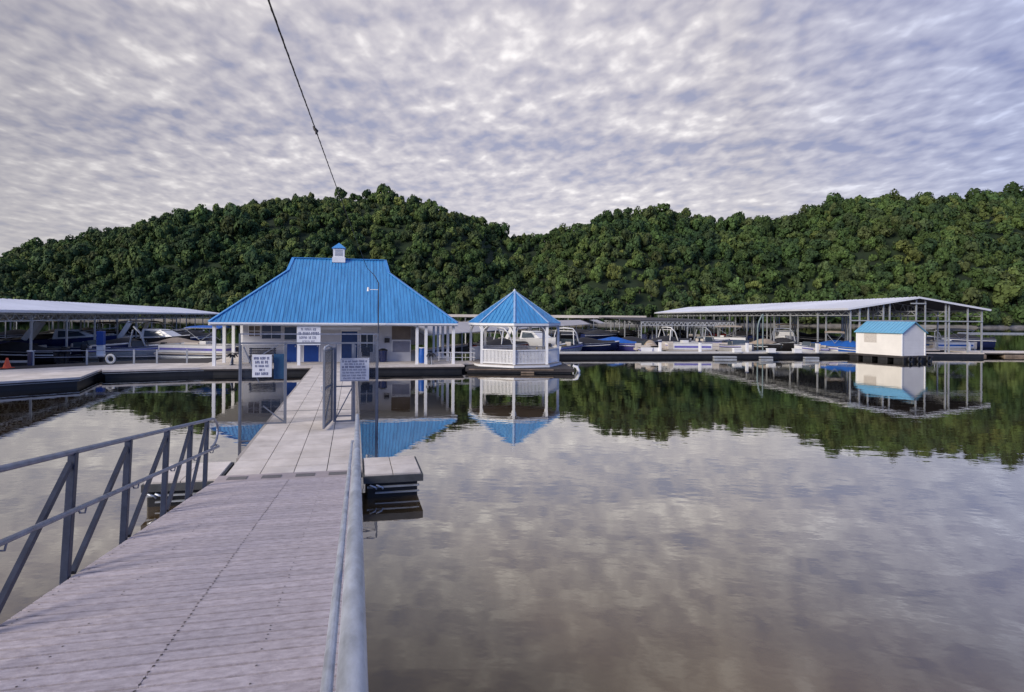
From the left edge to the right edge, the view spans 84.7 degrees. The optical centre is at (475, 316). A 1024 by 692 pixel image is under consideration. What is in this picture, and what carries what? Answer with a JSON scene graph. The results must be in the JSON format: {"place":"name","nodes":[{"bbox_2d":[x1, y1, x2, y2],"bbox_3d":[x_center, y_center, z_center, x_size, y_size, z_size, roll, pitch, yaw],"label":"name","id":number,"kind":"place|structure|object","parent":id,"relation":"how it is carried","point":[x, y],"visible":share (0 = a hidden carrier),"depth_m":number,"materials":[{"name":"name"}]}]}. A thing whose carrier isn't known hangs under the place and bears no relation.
{"place":"outdoors","nodes":[
{"label":"outdoors","id":0,"kind":"place"},
{"bbox_2d":[0,320,1023,691],"bbox_3d":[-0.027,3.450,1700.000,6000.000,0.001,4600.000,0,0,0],"label":"water","id":1,"kind":"structure","parent":0,"point":[720,524],"depth_m":9.95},
{"bbox_2d":[0,329,53,338],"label":"motorboat","id":2,"kind":"object","parent":1,"relation":"on","point":[14,333],"visible":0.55,"depth_m":59.13,"materials":[{"name":"metal"}]},
{"bbox_2d":[0,342,70,363],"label":"motorboat","id":3,"kind":"object","parent":1,"relation":"on","point":[13,350],"visible":0.79,"depth_m":37.93,"materials":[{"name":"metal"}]},
{"bbox_2d":[0,369,100,390],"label":"finger dock","id":4,"kind":"object","parent":1,"relation":"on","point":[25,381],"visible":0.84,"depth_m":26.13,"materials":[{"name":"concrete"}]},
{"bbox_2d":[0,321,117,345],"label":"cabin cruiser","id":5,"kind":"object","parent":1,"relation":"on","point":[74,335],"visible":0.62,"depth_m":46.36,"materials":[{"name":"metal"}]},
{"bbox_2d":[32,340,128,357],"bbox_3d":[-30.995,2.675,43.945,6.643,1.668,2.375,0,0,-15],"label":"motorboat","id":6,"kind":"object","parent":1,"relation":"on","point":[76,346],"visible":0.38,"depth_m":43.22,"materials":[{"name":"plastic"}]},
{"bbox_2d":[97,354,105,361],"bbox_3d":[-27.237,3.163,40.722,0.551,0.750,2.010,0,0,-34],"label":"locker float","id":7,"kind":"object","parent":1,"relation":"on","point":[101,359],"visible":0.67,"depth_m":40.14,"materials":[{"name":"plastic"}]},
{"bbox_2d":[96,331,105,356],"bbox_3d":[-27.121,1.964,40.500,0.440,1.850,0.500,0,0,-15],"label":"storage locker","id":8,"kind":"object","parent":7,"relation":"on","point":[100,340],"visible":0.94,"depth_m":40.29,"materials":[{"name":"blue paint"}]},
{"bbox_2d":[0,363,212,377],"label":"finger dock","id":9,"kind":"object","parent":1,"relation":"on","point":[135,370],"visible":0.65,"depth_m":30.88,"materials":[{"name":"concrete"}]},
{"bbox_2d":[32,349,203,364],"bbox_3d":[-21.309,2.404,33.483,9.189,0.860,0.090,0,0,-17],"label":"dock railing","id":10,"kind":"object","parent":9,"relation":"on","point":[186,355],"visible":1,"depth_m":33.59,"materials":[{"name":"metal"}]},
{"bbox_2d":[0,298,221,366],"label":"covered dock","id":11,"kind":"object","parent":1,"relation":"on","point":[28,310],"visible":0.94,"depth_m":47.93,"materials":[{"name":"metal"}]},
{"bbox_2d":[0,357,221,369],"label":"service float","id":12,"kind":"object","parent":1,"relation":"on","point":[199,360],"visible":0.18,"depth_m":36.30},
{"bbox_2d":[83,338,166,345],"bbox_3d":[-29.200,2.631,46.521,6.643,1.784,2.375,0,0,-5],"label":"motorboat","id":13,"kind":"object","parent":1,"relation":"on","point":[120,340],"visible":0.18,"depth_m":45.91,"materials":[{"name":"metal"}]},
{"bbox_2d":[81,326,184,358],"bbox_3d":[-27.029,2.135,44.398,7.042,2.809,2.375,0,0,-30],"label":"motorboat","id":14,"kind":"object","parent":1,"relation":"on","point":[142,345],"visible":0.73,"depth_m":43.46,"materials":[{"name":"black plastic"}]},
{"bbox_2d":[117,320,192,342],"bbox_3d":[-28.770,1.911,49.973,7.914,3.190,2.700,0,0,10],"label":"cabin cruiser","id":15,"kind":"object","parent":1,"relation":"on","point":[152,335],"visible":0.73,"depth_m":49.11,"materials":[{"name":"plastic"}]},
{"bbox_2d":[150,337,211,343],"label":"motorboat","id":16,"kind":"object","parent":1,"relation":"on","point":[174,340],"visible":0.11,"depth_m":47.35,"materials":[{"name":"metal"}]},
{"bbox_2d":[141,461,233,506],"bbox_3d":[-5.448,3.333,10.695,1.276,0.750,1.418,0,0,-12],"label":"outrigger float","id":17,"kind":"object","parent":1,"relation":"on","point":[215,471],"visible":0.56,"depth_m":10.14,"materials":[{"name":"concrete"}]},
{"bbox_2d":[178,331,211,341],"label":"motorboat","id":18,"kind":"object","parent":1,"relation":"on","point":[200,335],"visible":0.28,"depth_m":59.70,"materials":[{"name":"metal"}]},
{"bbox_2d":[154,325,238,358],"bbox_3d":[-21.294,2.129,43.473,6.845,2.910,2.457,0,0,10],"label":"pontoon boat","id":19,"kind":"object","parent":1,"relation":"on","point":[168,351],"visible":0.67,"depth_m":42.49,"materials":[{"name":"metal"}]},
{"bbox_2d":[226,366,362,477],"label":"walkway","id":20,"kind":"structure","parent":1,"relation":"on","point":[301,440],"depth_m":13.77,"materials":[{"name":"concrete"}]},
{"bbox_2d":[0,414,368,691],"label":"gangway","id":21,"kind":"object","parent":20,"relation":"on","point":[244,583],"visible":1,"depth_m":4.32,"materials":[{"name":"grey wood"}]},
{"bbox_2d":[238,333,378,441],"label":"gate","id":22,"kind":"structure","parent":20,"relation":"on","point":[280,366],"depth_m":15.52,"materials":[{"name":"grey metal"}]},
{"bbox_2d":[252,355,271,376],"bbox_3d":[-5.863,1.349,15.347,0.507,0.617,0.027,0,0,-12],"label":"sign","id":23,"kind":"object","parent":22,"relation":"attached to","point":[261,365],"visible":1,"depth_m":15.34,"materials":[{"name":"white metal"}]},
{"bbox_2d":[340,358,368,380],"bbox_3d":[-3.440,1.502,15.875,0.806,0.651,0.026,0,0,-12],"label":"sign","id":24,"kind":"object","parent":22,"relation":"attached to","point":[354,369],"visible":1,"depth_m":15.87,"materials":[{"name":"white metal"}]},
{"bbox_2d":[193,352,463,374],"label":"building platform","id":25,"kind":"structure","parent":1,"relation":"on","point":[411,366],"depth_m":34.12,"materials":[{"name":"concrete"}]},
{"bbox_2d":[249,348,275,362],"bbox_3d":[-13.409,2.421,35.100,1.600,0.950,0.460,0,0,-11],"label":"bench","id":26,"kind":"object","parent":25,"relation":"on","point":[253,351],"visible":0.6,"depth_m":35.24,"materials":[{"name":"grey metal"}]},
{"bbox_2d":[208,243,458,365],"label":"marina building","id":27,"kind":"structure","parent":25,"relation":"on","point":[332,295],"depth_m":35.91,"materials":[{"name":"blue paint"}]},
{"bbox_2d":[248,325,260,335],"bbox_3d":[-14.017,0.883,35.429,0.748,0.678,0.046,0,0,-11],"label":"window","id":28,"kind":"structure","parent":27,"relation":"in","point":[251,328],"depth_m":35.41,"materials":[{"name":"grey glass"}]},
{"bbox_2d":[261,325,281,338],"bbox_3d":[-13.010,0.952,35.630,1.240,0.873,0.046,0,0,-11],"label":"window","id":29,"kind":"structure","parent":27,"relation":"in","point":[264,328],"depth_m":35.61,"materials":[{"name":"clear glass"}]},
{"bbox_2d":[284,326,296,339],"bbox_3d":[-11.877,1.038,35.856,0.825,0.846,0.046,0,0,-11],"label":"window","id":30,"kind":"structure","parent":27,"relation":"in","point":[287,329],"depth_m":35.86,"materials":[{"name":"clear glass"}]},
{"bbox_2d":[284,341,296,361],"bbox_3d":[-11.869,2.232,35.850,0.856,1.311,0.066,0,0,-11],"label":"door","id":31,"kind":"structure","parent":27,"relation":"in","point":[291,348],"depth_m":35.87,"materials":[{"name":"blue paint"}]},
{"bbox_2d":[297,326,320,344],"bbox_3d":[-10.047,1.130,33.647,1.365,1.144,0.026,0,0,-11],"label":"sign","id":32,"kind":"object","parent":27,"relation":"hanging from","point":[309,329],"visible":0.71,"depth_m":33.65,"materials":[{"name":"white"}]},
{"bbox_2d":[303,345,319,361],"bbox_3d":[-10.613,1.855,36.100,1.022,2.084,0.066,0,0,-11],"label":"door","id":33,"kind":"structure","parent":27,"relation":"in","point":[311,353],"depth_m":36.11,"materials":[{"name":"blue paint"}]},
{"bbox_2d":[341,330,357,357],"bbox_3d":[-8.265,1.886,36.580,1.111,2.058,0.046,0,0,-11],"label":"door","id":34,"kind":"structure","parent":27,"relation":"in","point":[346,349],"depth_m":36.56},
{"bbox_2d":[360,333,373,351],"bbox_3d":[-7.164,1.707,36.800,0.865,1.229,0.046,0,0,-11],"label":"window","id":35,"kind":"structure","parent":27,"relation":"in","point":[363,338],"depth_m":36.81,"materials":[{"name":"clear glass"}]},
{"bbox_2d":[392,326,410,339],"bbox_3d":[-4.966,1.046,37.238,1.247,0.943,0.046,0,0,-11],"label":"window","id":36,"kind":"structure","parent":27,"relation":"in","point":[398,332],"depth_m":37.24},
{"bbox_2d":[367,268,378,365],"bbox_3d":[-6.252,-0.007,33.900,0.760,5.916,0.180,0,0,0],"label":"service pole","id":37,"kind":"object","parent":25,"relation":"on","point":[368,289],"visible":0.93,"depth_m":33.87,"materials":[{"name":"grey metal"}]},
{"bbox_2d":[268,0,366,266],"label":"power cable","id":38,"kind":"object","parent":37,"relation":"attached to","point":[314,128],"visible":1,"depth_m":12.69,"materials":[{"name":"black rubber"}]},
{"bbox_2d":[362,456,422,497],"bbox_3d":[-1.708,3.362,11.293,1.127,0.750,1.418,0,0,-12],"label":"outrigger float","id":39,"kind":"object","parent":1,"relation":"on","point":[392,476],"visible":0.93,"depth_m":10.75,"materials":[{"name":"concrete"}]},
{"bbox_2d":[468,327,527,354],"bbox_3d":[2.324,2.364,51.929,6.443,2.809,2.375,0,0,-20],"label":"motorboat","id":40,"kind":"object","parent":1,"relation":"on","point":[500,341],"visible":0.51,"depth_m":51.14,"materials":[{"name":"metal"}]},
{"bbox_2d":[411,320,603,351],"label":"covered boat dock","id":41,"kind":"object","parent":1,"relation":"on","point":[462,327],"visible":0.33,"depth_m":56.04,"materials":[{"name":"metal"}]},
{"bbox_2d":[465,360,574,373],"bbox_3d":[2.701,3.476,37.420,6.700,0.590,6.360,0,0,0],"label":"gazebo float","id":42,"kind":"object","parent":1,"relation":"on","point":[562,368],"visible":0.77,"depth_m":34.30,"materials":[{"name":"plastic"}]},
{"bbox_2d":[468,289,560,367],"bbox_3d":[2.573,0.640,37.600,5.839,5.040,5.839,0,0,27],"label":"gazebo","id":43,"kind":"object","parent":42,"relation":"on","point":[515,310],"visible":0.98,"depth_m":35.66,"materials":[{"name":"blue paint"}]},
{"bbox_2d":[505,327,556,351],"bbox_3d":[5.240,2.176,53.951,2.800,3.190,8.114,0,0,-30],"label":"cabin cruiser","id":44,"kind":"object","parent":1,"relation":"on","point":[531,338],"visible":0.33,"depth_m":52.29,"materials":[{"name":"plastic"}]},
{"bbox_2d":[448,314,645,331],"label":"cover dock","id":45,"kind":"object","parent":1,"relation":"on","point":[554,316],"visible":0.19,"depth_m":129.94,"materials":[{"name":"metal"}]},
{"bbox_2d":[541,327,582,351],"bbox_3d":[8.489,2.412,53.335,2.475,2.809,7.242,0,0,35],"label":"motorboat","id":46,"kind":"object","parent":1,"relation":"on","point":[569,347],"visible":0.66,"depth_m":52.79,"materials":[{"name":"beige plastic"}]},
{"bbox_2d":[556,329,589,340],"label":"motorboat","id":47,"kind":"object","parent":1,"relation":"on","point":[566,335],"visible":0.43,"depth_m":82.59,"materials":[{"name":"metal"}]},
{"bbox_2d":[571,337,618,351],"bbox_3d":[10.901,2.943,55.990,6.942,1.784,2.375,0,0,-2],"label":"motorboat","id":48,"kind":"object","parent":1,"relation":"on","point":[592,345],"visible":0.44,"depth_m":55.19,"materials":[{"name":"metal"}]},
{"bbox_2d":[575,329,618,338],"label":"motorboat","id":49,"kind":"object","parent":1,"relation":"on","point":[598,334],"visible":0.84,"depth_m":78.77,"materials":[{"name":"metal"}]},
{"bbox_2d":[597,337,646,350],"bbox_3d":[14.282,2.970,57.969,6.643,1.784,2.375,0,0,10],"label":"motorboat","id":50,"kind":"object","parent":1,"relation":"on","point":[626,345],"visible":0.2,"depth_m":56.86,"materials":[{"name":"metal"}]},
{"bbox_2d":[617,329,637,337],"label":"motorboat","id":51,"kind":"object","parent":1,"relation":"on","point":[628,332],"visible":0.37,"depth_m":84.84,"materials":[{"name":"metal"}]},
{"bbox_2d":[623,336,661,346],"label":"motorboat","id":52,"kind":"object","parent":1,"relation":"on","point":[632,338],"visible":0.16,"depth_m":59.30,"materials":[{"name":"metal"}]},
{"bbox_2d":[634,341,652,350],"bbox_3d":[15.352,3.051,51.811,1.560,1.598,2.923,0,0,0],"label":"jet boat","id":53,"kind":"object","parent":1,"relation":"on","point":[640,346],"visible":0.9,"depth_m":51.18,"materials":[{"name":"beige plastic"}]},
{"bbox_2d":[640,330,667,338],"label":"motorboat","id":54,"kind":"object","parent":1,"relation":"on","point":[647,335],"visible":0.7,"depth_m":79.67,"materials":[{"name":"metal"}]},
{"bbox_2d":[599,317,734,339],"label":"covered boat dock","id":55,"kind":"object","parent":1,"relation":"on","point":[654,321],"visible":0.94,"depth_m":75.96,"materials":[{"name":"metal"}]},
{"bbox_2d":[654,327,691,341],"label":"motorboat","id":56,"kind":"object","parent":1,"relation":"on","point":[670,338],"visible":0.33,"depth_m":62.26,"materials":[{"name":"metal"}]},
{"bbox_2d":[661,340,719,350],"bbox_3d":[20.114,3.082,52.998,4.945,1.650,2.355,0,0,0],"label":"pontoon boat","id":57,"kind":"object","parent":1,"relation":"on","point":[684,345],"visible":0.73,"depth_m":51.85,"materials":[{"name":"metal"}]},
{"bbox_2d":[541,351,855,357],"bbox_3d":[20.101,3.532,50.148,30.844,0.750,1.682,0,0,-8],"label":"dock","id":58,"kind":"object","parent":1,"relation":"on","point":[656,354],"visible":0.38,"depth_m":49.38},
{"bbox_2d":[691,327,729,342],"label":"motorboat","id":59,"kind":"object","parent":1,"relation":"on","point":[705,339],"visible":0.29,"depth_m":63.44,"materials":[{"name":"beige plastic"}]},
{"bbox_2d":[697,325,752,340],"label":"pontoon boat","id":60,"kind":"object","parent":1,"relation":"on","point":[731,338],"visible":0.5,"depth_m":68.62,"materials":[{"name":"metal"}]},
{"bbox_2d":[717,340,753,350],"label":"motorboat","id":61,"kind":"object","parent":1,"relation":"on","point":[726,346],"visible":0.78,"depth_m":54.47,"materials":[{"name":"beige plastic"}]},
{"bbox_2d":[730,330,764,340],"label":"motorboat","id":62,"kind":"object","parent":1,"relation":"on","point":[742,333],"visible":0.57,"depth_m":78.03,"materials":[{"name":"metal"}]},
{"bbox_2d":[753,314,765,350],"bbox_3d":[27.152,1.641,53.500,1.100,3.842,0.600,0,0,0],"label":"davit","id":63,"kind":"object","parent":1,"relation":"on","point":[762,316],"visible":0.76,"depth_m":53.45,"materials":[{"name":"grey metal"}]},
{"bbox_2d":[749,339,781,350],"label":"motorboat","id":64,"kind":"object","parent":1,"relation":"on","point":[768,343],"visible":0.5,"depth_m":54.68,"materials":[{"name":"metal"}]},
{"bbox_2d":[771,328,797,350],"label":"motorboat","id":65,"kind":"object","parent":1,"relation":"on","point":[787,344],"visible":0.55,"depth_m":59.06,"materials":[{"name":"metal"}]},
{"bbox_2d":[775,324,799,341],"bbox_3d":[36.516,2.420,65.951,2.800,3.190,8.114,0,0,30],"label":"cabin cruiser","id":66,"kind":"object","parent":1,"relation":"on","point":[783,334],"visible":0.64,"depth_m":64.39,"materials":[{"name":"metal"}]},
{"bbox_2d":[794,341,828,350],"bbox_3d":[31.798,3.179,53.499,3.026,1.598,1.560,0,0,-5],"label":"skiff","id":67,"kind":"object","parent":1,"relation":"on","point":[807,346],"visible":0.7,"depth_m":52.94,"materials":[{"name":"beige plastic"}]},
{"bbox_2d":[655,296,991,357],"bbox_3d":[41.169,1.042,80.180,13.340,5.858,56.440,0,0,0],"label":"covered dock","id":68,"kind":"object","parent":1,"relation":"on","point":[848,309],"visible":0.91,"depth_m":57.83,"materials":[{"name":"metal"}]},
{"bbox_2d":[796,333,854,342],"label":"motorboat","id":69,"kind":"object","parent":1,"relation":"on","point":[812,337],"visible":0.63,"depth_m":69.18,"materials":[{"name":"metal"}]},
{"bbox_2d":[799,331,853,350],"bbox_3d":[34.599,2.690,53.904,6.044,2.660,2.375,0,0,30],"label":"motorboat","id":70,"kind":"object","parent":1,"relation":"on","point":[831,344],"visible":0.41,"depth_m":53.28,"materials":[{"name":"blue plastic"}]},
{"bbox_2d":[837,340,855,351],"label":"motorboat","id":71,"kind":"object","parent":1,"relation":"on","point":[847,345],"visible":0.3,"depth_m":52.26,"materials":[{"name":"blue plastic"}]},
{"bbox_2d":[847,353,932,361],"bbox_3d":[36.151,3.583,48.924,3.700,0.698,4.939,0,0,-20],"label":"floating dock","id":72,"kind":"object","parent":1,"relation":"on","point":[895,358],"visible":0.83,"depth_m":47.33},
{"bbox_2d":[854,321,927,355],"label":"floating shed","id":73,"kind":"structure","parent":72,"relation":"on","point":[902,338],"depth_m":47.68,"materials":[{"name":"beige"}]},
{"bbox_2d":[926,328,976,349],"bbox_3d":[50.712,2.691,60.503,5.545,2.910,2.456,0,0,-2],"label":"pontoon boat","id":74,"kind":"object","parent":1,"relation":"on","point":[953,344],"visible":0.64,"depth_m":59.35,"materials":[{"name":"metal"}]},
{"bbox_2d":[927,333,995,347],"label":"motorboat","id":75,"kind":"object","parent":1,"relation":"on","point":[990,342],"visible":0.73,"depth_m":70.66,"materials":[{"name":"metal"}]},
{"bbox_2d":[947,350,1023,353],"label":"side dock","id":76,"kind":"object","parent":1,"relation":"on","point":[998,352],"visible":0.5,"depth_m":54.23,"materials":[{"name":"wood"}]},
{"bbox_2d":[0,0,1023,256],"label":"sky","id":77,"kind":"structure","parent":0,"point":[535,116],"materials":[{"name":"grey"}]},
{"bbox_2d":[11,201,1023,327],"bbox_3d":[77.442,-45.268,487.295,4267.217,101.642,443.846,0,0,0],"label":"hills","id":78,"kind":"structure","parent":0,"point":[642,298],"depth_m":338.33,"materials":[{"name":"green plant"}]},
{"bbox_2d":[176,296,194,316],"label":"leafy tree","id":79,"kind":"object","parent":78,"relation":"on","point":[188,300],"visible":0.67,"depth_m":306.01,"materials":[{"name":"green plant"}]},
{"bbox_2d":[198,292,220,314],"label":"leafy tree","id":80,"kind":"object","parent":78,"relation":"on","point":[205,301],"visible":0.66,"depth_m":300.63,"materials":[{"name":"green plant"}]},
{"bbox_2d":[450,304,463,318],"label":"leafy tree","id":81,"kind":"object","parent":78,"relation":"on","point":[457,309],"visible":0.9,"depth_m":305.35,"materials":[{"name":"green plant"}]},
{"bbox_2d":[473,301,487,313],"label":"leafy tree","id":82,"kind":"object","parent":78,"relation":"on","point":[480,306],"visible":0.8,"depth_m":304.43,"materials":[{"name":"green plant"}]},
{"bbox_2d":[0,181,1023,316],"bbox_3d":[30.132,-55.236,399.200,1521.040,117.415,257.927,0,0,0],"label":"forest","id":83,"kind":"object","parent":78,"relation":"on","point":[180,231],"visible":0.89,"depth_m":355.91,"materials":[{"name":"green plant"}]},
{"bbox_2d":[539,293,555,304],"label":"leafy tree","id":84,"kind":"object","parent":78,"relation":"on","point":[546,298],"visible":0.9,"depth_m":304.20,"materials":[{"name":"green plant"}]},
{"bbox_2d":[540,303,555,314],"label":"leafy tree","id":85,"kind":"object","parent":78,"relation":"on","point":[550,307],"visible":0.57,"depth_m":290.25,"materials":[{"name":"green plant"}]},
{"bbox_2d":[564,305,582,319],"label":"leafy tree","id":86,"kind":"object","parent":78,"relation":"on","point":[571,310],"visible":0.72,"depth_m":279.88,"materials":[{"name":"green plant"}]},
{"bbox_2d":[568,288,585,304],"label":"leafy tree","id":87,"kind":"object","parent":78,"relation":"on","point":[571,297],"visible":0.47,"depth_m":296.65,"materials":[{"name":"green plant"}]},
{"bbox_2d":[575,294,591,309],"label":"leafy tree","id":88,"kind":"object","parent":78,"relation":"on","point":[579,299],"visible":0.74,"depth_m":289.35,"materials":[{"name":"green plant"}]},
{"bbox_2d":[585,297,611,320],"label":"leafy tree","id":89,"kind":"object","parent":78,"relation":"on","point":[598,308],"visible":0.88,"depth_m":279.74,"materials":[{"name":"green plant"}]},
{"bbox_2d":[607,298,623,310],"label":"leafy tree","id":90,"kind":"object","parent":78,"relation":"on","point":[615,303],"visible":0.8,"depth_m":285.68,"materials":[{"name":"green plant"}]},
{"bbox_2d":[625,305,641,315],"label":"leafy tree","id":91,"kind":"object","parent":78,"relation":"on","point":[630,310],"visible":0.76,"depth_m":278.21,"materials":[{"name":"green plant"}]},
{"bbox_2d":[644,280,659,297],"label":"leafy tree","id":92,"kind":"object","parent":78,"relation":"on","point":[651,287],"visible":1,"depth_m":296.80,"materials":[{"name":"green plant"}]},
{"bbox_2d":[644,304,659,316],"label":"leafy tree","id":93,"kind":"object","parent":78,"relation":"on","point":[651,310],"visible":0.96,"depth_m":281.74,"materials":[{"name":"green plant"}]},
{"bbox_2d":[664,300,687,317],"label":"leafy tree","id":94,"kind":"object","parent":78,"relation":"on","point":[671,304],"visible":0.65,"depth_m":278.69,"materials":[{"name":"green plant"}]},
{"bbox_2d":[673,289,692,304],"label":"leafy tree","id":95,"kind":"object","parent":78,"relation":"on","point":[680,295],"visible":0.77,"depth_m":294.65,"materials":[{"name":"green plant"}]},
{"bbox_2d":[704,297,728,305],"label":"leafy tree","id":96,"kind":"object","parent":78,"relation":"on","point":[714,301],"visible":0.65,"depth_m":294.39,"materials":[{"name":"green plant"}]},
{"bbox_2d":[787,289,803,302],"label":"leafy tree","id":97,"kind":"object","parent":78,"relation":"on","point":[797,293],"visible":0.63,"depth_m":308.27,"materials":[{"name":"green plant"}]},
{"bbox_2d":[800,290,819,300],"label":"leafy tree","id":98,"kind":"object","parent":78,"relation":"on","point":[808,296],"visible":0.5,"depth_m":305.37,"materials":[{"name":"green plant"}]},
{"bbox_2d":[815,287,838,300],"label":"leafy tree","id":99,"kind":"object","parent":78,"relation":"on","point":[826,294],"visible":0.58,"depth_m":301.15,"materials":[{"name":"green plant"}]},
{"bbox_2d":[888,289,906,297],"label":"leafy tree","id":100,"kind":"object","parent":78,"relation":"on","point":[893,293],"visible":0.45,"depth_m":288.75,"materials":[{"name":"green plant"}]},
{"bbox_2d":[911,290,936,298],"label":"leafy tree","id":101,"kind":"object","parent":78,"relation":"on","point":[926,293],"visible":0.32,"depth_m":287.38,"materials":[{"name":"green plant"}]},
{"bbox_2d":[951,311,973,324],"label":"leafy tree","id":102,"kind":"object","parent":78,"relation":"on","point":[958,313],"visible":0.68,"depth_m":269.14,"materials":[{"name":"green plant"}]},
{"bbox_2d":[961,286,982,304],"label":"leafy tree","id":103,"kind":"object","parent":78,"relation":"on","point":[968,295],"visible":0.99,"depth_m":284.78,"materials":[{"name":"green plant"}]},
{"bbox_2d":[971,311,992,325],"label":"leafy tree","id":104,"kind":"object","parent":78,"relation":"on","point":[986,314],"visible":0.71,"depth_m":268.43,"materials":[{"name":"green plant"}]},
{"bbox_2d":[973,294,990,306],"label":"leafy tree","id":105,"kind":"object","parent":78,"relation":"on","point":[985,300],"visible":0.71,"depth_m":284.96,"materials":[{"name":"green plant"}]},
{"bbox_2d":[992,279,1022,309],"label":"leafy tree","id":106,"kind":"object","parent":78,"relation":"on","point":[1008,291],"visible":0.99,"depth_m":284.25,"materials":[{"name":"green plant"}]},
{"bbox_2d":[1013,304,1023,323],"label":"leafy tree","id":107,"kind":"object","parent":78,"relation":"on","point":[1019,312],"visible":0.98,"depth_m":277.16,"materials":[{"name":"green plant"}]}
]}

